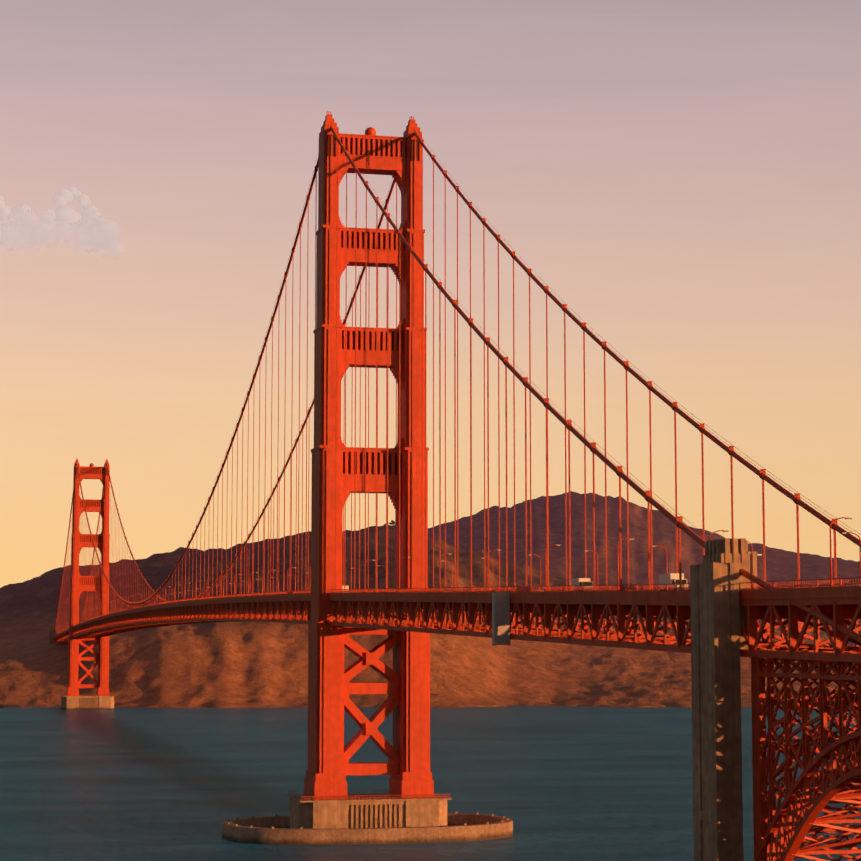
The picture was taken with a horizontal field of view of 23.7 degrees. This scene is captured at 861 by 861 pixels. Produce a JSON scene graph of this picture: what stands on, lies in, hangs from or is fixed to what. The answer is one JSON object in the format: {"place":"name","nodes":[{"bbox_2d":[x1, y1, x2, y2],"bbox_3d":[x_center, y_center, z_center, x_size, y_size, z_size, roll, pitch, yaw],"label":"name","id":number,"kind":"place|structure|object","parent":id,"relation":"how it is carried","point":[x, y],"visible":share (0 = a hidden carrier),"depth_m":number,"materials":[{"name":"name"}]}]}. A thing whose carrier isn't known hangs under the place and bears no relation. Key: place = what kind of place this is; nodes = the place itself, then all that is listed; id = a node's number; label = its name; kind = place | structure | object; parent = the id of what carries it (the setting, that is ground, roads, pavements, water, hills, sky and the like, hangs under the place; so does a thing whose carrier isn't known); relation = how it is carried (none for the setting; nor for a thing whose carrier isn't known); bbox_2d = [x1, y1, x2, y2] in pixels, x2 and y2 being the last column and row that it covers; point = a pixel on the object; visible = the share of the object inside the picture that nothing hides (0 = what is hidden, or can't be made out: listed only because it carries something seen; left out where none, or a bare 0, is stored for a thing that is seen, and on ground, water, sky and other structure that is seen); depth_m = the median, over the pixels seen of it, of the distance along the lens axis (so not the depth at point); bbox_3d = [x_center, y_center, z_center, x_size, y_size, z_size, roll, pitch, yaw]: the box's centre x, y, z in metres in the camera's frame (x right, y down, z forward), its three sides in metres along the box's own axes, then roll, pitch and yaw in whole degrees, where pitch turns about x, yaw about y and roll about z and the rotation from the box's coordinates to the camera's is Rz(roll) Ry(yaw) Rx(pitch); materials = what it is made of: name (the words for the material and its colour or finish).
{"place":"outdoors","nodes":[
{"label":"outdoors","id":0,"kind":"place"},
{"bbox_2d":[0,186,124,259],"bbox_3d":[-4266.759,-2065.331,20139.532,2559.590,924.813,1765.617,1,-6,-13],"label":"cloud","id":1,"kind":"structure","parent":0,"point":[92,226],"depth_m":19824.36,"materials":[{"name":"white"}]},
{"bbox_2d":[0,706,860,860],"bbox_3d":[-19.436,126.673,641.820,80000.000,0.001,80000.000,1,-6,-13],"label":"sea water","id":2,"kind":"structure","parent":0,"point":[564,783],"depth_m":899.99,"materials":[{"name":"teal liquid"}]},
{"bbox_2d":[61,694,114,709],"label":"tower pier","id":3,"kind":"structure","parent":2,"relation":"in","point":[73,702],"depth_m":1869.96,"materials":[{"name":"concrete"}]},
{"bbox_2d":[66,458,109,695],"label":"tower","id":4,"kind":"structure","parent":3,"relation":"on","point":[102,508],"depth_m":1887.09,"materials":[{"name":"red metal"}]},
{"bbox_2d":[222,812,512,844],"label":"pier fender","id":5,"kind":"object","parent":2,"relation":"on","point":[276,829],"visible":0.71,"depth_m":618.39,"materials":[{"name":"concrete"}]},
{"bbox_2d":[287,789,451,828],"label":"tower pier","id":6,"kind":"structure","parent":2,"relation":"in","point":[373,810],"depth_m":631.53,"materials":[{"name":"concrete"}]},
{"bbox_2d":[304,111,433,799],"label":"tower","id":7,"kind":"structure","parent":6,"relation":"on","point":[406,689],"depth_m":648.19,"materials":[{"name":"red metal"}]},
{"bbox_2d":[0,491,860,707],"bbox_3d":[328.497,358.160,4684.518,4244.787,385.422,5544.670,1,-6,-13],"label":"hills","id":8,"kind":"structure","parent":0,"point":[232,665],"depth_m":2268.57,"materials":[{"name":"brown soil"}]},
{"bbox_2d":[49,629,55,644],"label":"pylon","id":9,"kind":"object","parent":8,"relation":"on","point":[51,636],"visible":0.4,"depth_m":2211.45,"materials":[{"name":"concrete"}]},
{"bbox_2d":[54,125,860,642],"bbox_3d":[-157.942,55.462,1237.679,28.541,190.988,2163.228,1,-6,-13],"label":"cables","id":10,"kind":"object","parent":9,"relation":"attached to","point":[728,449],"visible":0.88,"depth_m":477.74,"materials":[{"name":"paint"}]},
{"bbox_2d":[57,141,836,633],"bbox_3d":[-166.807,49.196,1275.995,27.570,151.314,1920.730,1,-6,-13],"label":"suspender ropes","id":11,"kind":"object","parent":10,"relation":"hanging from","point":[113,609],"visible":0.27,"depth_m":574.12,"materials":[{"name":"paint"}]},
{"bbox_2d":[54,586,860,662],"bbox_3d":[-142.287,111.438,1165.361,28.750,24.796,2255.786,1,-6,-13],"label":"deck truss","id":12,"kind":"object","parent":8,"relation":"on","point":[839,605],"visible":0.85,"depth_m":408.61,"materials":[{"name":"red metal"}]},
{"bbox_2d":[55,577,860,634],"bbox_3d":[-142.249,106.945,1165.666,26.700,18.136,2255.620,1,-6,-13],"label":"deck railing","id":13,"kind":"object","parent":12,"relation":"on","point":[565,588],"visible":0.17,"depth_m":427.72,"materials":[{"name":"red metal"}]},
{"bbox_2d":[56,517,860,633],"bbox_3d":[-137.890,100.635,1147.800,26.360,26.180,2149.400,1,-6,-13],"label":"street lamps","id":14,"kind":"object","parent":12,"relation":"on","point":[618,588],"visible":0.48,"depth_m":458.71,"materials":[{"name":"red metal"}]},
{"bbox_2d":[492,590,509,645],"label":"maintenance scaffold","id":15,"kind":"object","parent":12,"relation":"on","point":[500,618],"visible":1,"depth_m":433.88,"materials":[{"name":"grey metal"}]},
{"bbox_3d":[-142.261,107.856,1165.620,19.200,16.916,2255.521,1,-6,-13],"label":"roadway","id":16,"kind":"object","parent":12,"relation":"on","visible":0},
{"bbox_2d":[531,587,543,591],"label":"grey car","id":17,"kind":"object","parent":16,"relation":"on","point":[537,590],"visible":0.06,"depth_m":464.10,"materials":[{"name":"grey paint"}]},
{"bbox_2d":[571,578,593,590],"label":"box truck","id":18,"kind":"object","parent":16,"relation":"on","point":[580,581],"visible":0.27,"depth_m":420.84,"materials":[{"name":"white paint"}]},
{"bbox_2d":[659,573,688,590],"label":"white box truck","id":19,"kind":"object","parent":16,"relation":"on","point":[671,578],"visible":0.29,"depth_m":358.61,"materials":[{"name":"white paint"}]},
{"bbox_2d":[847,579,859,585],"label":"white car","id":20,"kind":"object","parent":16,"relation":"on","point":[857,580],"visible":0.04,"depth_m":286.81,"materials":[{"name":"white paint"}]},
{"bbox_2d":[0,0,860,587],"label":"sky","id":21,"kind":"structure","parent":0,"point":[684,176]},
{"bbox_3d":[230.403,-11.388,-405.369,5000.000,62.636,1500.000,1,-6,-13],"label":"shore ground","id":22,"kind":"structure","parent":0,"visible":0},
{"bbox_2d":[690,538,761,860],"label":"pylon","id":23,"kind":"object","parent":22,"relation":"on","point":[719,618],"visible":0.98,"depth_m":308.07,"materials":[{"name":"concrete"}]},
{"bbox_2d":[751,653,860,860],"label":"steel arch truss","id":24,"kind":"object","parent":22,"relation":"on","point":[789,826],"depth_m":292.88,"materials":[{"name":"red metal"}]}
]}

